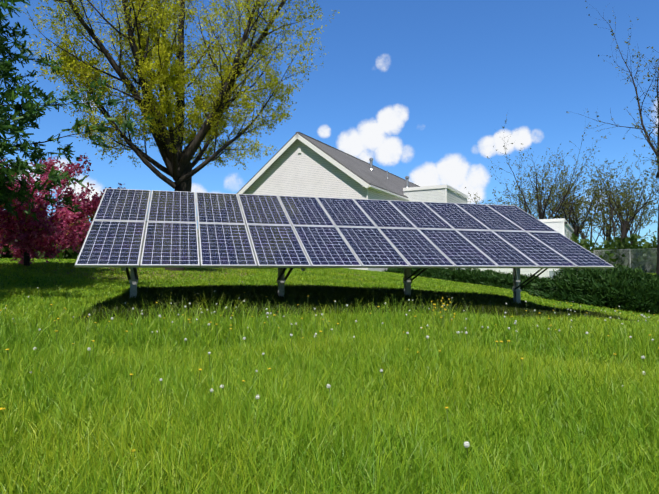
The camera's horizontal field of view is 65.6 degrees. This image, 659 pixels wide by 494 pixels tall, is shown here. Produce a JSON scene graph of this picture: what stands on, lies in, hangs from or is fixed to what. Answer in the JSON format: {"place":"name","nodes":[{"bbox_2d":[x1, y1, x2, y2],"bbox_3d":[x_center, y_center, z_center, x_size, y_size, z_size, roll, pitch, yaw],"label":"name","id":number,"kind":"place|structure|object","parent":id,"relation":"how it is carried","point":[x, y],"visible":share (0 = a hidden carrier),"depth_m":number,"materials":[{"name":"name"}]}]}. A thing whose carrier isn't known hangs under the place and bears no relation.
{"place":"outdoors","nodes":[
{"label":"outdoors","id":0,"kind":"place"},
{"bbox_2d":[0,258,658,492],"bbox_3d":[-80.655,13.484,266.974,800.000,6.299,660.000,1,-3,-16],"label":"ground","id":1,"kind":"structure","parent":0,"point":[87,274],"depth_m":17.50,"materials":[{"name":"green plant"}]},
{"bbox_2d":[0,153,125,265],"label":"crabapple","id":2,"kind":"object","parent":1,"relation":"on","point":[29,239],"depth_m":20.25,"materials":[{"name":"pink plant"}]},
{"bbox_2d":[0,0,154,220],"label":"tree","id":3,"kind":"object","parent":1,"relation":"on","point":[7,196],"depth_m":11.55,"materials":[{"name":"green plant"}]},
{"bbox_2d":[0,195,199,259],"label":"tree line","id":4,"kind":"object","parent":1,"relation":"on","point":[69,254],"visible":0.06,"depth_m":56.97,"materials":[{"name":"green plant"}]},
{"bbox_2d":[18,0,339,270],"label":"tree","id":5,"kind":"object","parent":1,"relation":"on","point":[173,81],"depth_m":19.25,"materials":[{"name":"green plant"}]},
{"bbox_2d":[0,280,658,463],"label":"flowers","id":6,"kind":"object","parent":1,"relation":"on","point":[466,444],"visible":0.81,"depth_m":6.86,"materials":[{"name":"white plant"}]},
{"bbox_2d":[0,293,658,493],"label":"tall grass stalks","id":7,"kind":"object","parent":1,"relation":"on","point":[603,337],"depth_m":5.00,"materials":[{"name":"green plant"}]},
{"bbox_2d":[74,188,613,302],"bbox_3d":[0.620,0.098,11.631,11.095,2.919,3.505,1,-3,-16],"label":"solar array","id":8,"kind":"object","parent":1,"relation":"on","point":[282,234],"visible":1,"depth_m":11.11,"materials":[{"name":"blue glass"}]},
{"bbox_2d":[236,132,467,271],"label":"house","id":9,"kind":"structure","parent":1,"relation":"on","point":[300,164],"depth_m":32.51,"materials":[{"name":"white"}]},
{"bbox_2d":[382,262,658,315],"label":"juniper shrubs","id":10,"kind":"object","parent":1,"relation":"on","point":[624,287],"visible":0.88,"depth_m":18.62,"materials":[{"name":"green plant"}]},
{"bbox_2d":[472,218,573,277],"bbox_3d":[16.699,2.134,43.459,9.500,8.070,15.600,-1,-3,29],"label":"house annex","id":11,"kind":"object","parent":1,"relation":"on","point":[562,226],"visible":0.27,"depth_m":38.27,"materials":[{"name":"white paint"}]},
{"bbox_2d":[465,1,658,273],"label":"tree","id":12,"kind":"object","parent":1,"relation":"on","point":[583,198],"depth_m":53.50,"materials":[{"name":"plant"}]},
{"bbox_2d":[570,233,656,272],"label":"bushes","id":13,"kind":"object","parent":1,"relation":"on","point":[615,244],"visible":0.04,"depth_m":41.28,"materials":[{"name":"green plant"}]},
{"bbox_2d":[594,248,656,272],"bbox_3d":[25.017,1.289,41.875,6.526,2.110,12.199,-1,-3,15],"label":"chain-link fence","id":14,"kind":"object","parent":1,"relation":"on","point":[630,259],"visible":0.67,"depth_m":39.51,"materials":[{"name":"metal"}]},
{"bbox_2d":[0,329,658,493],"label":"grass","id":15,"kind":"structure","parent":0,"point":[18,469],"depth_m":3.35,"materials":[{"name":"green plant"}]},
{"bbox_2d":[0,284,658,373],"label":"grass","id":16,"kind":"structure","parent":0,"point":[16,299],"depth_m":9.43,"materials":[{"name":"green plant"}]},
{"bbox_2d":[0,0,658,249],"label":"sky","id":17,"kind":"structure","parent":0,"point":[426,90],"materials":[{"name":"blue"}]}
]}

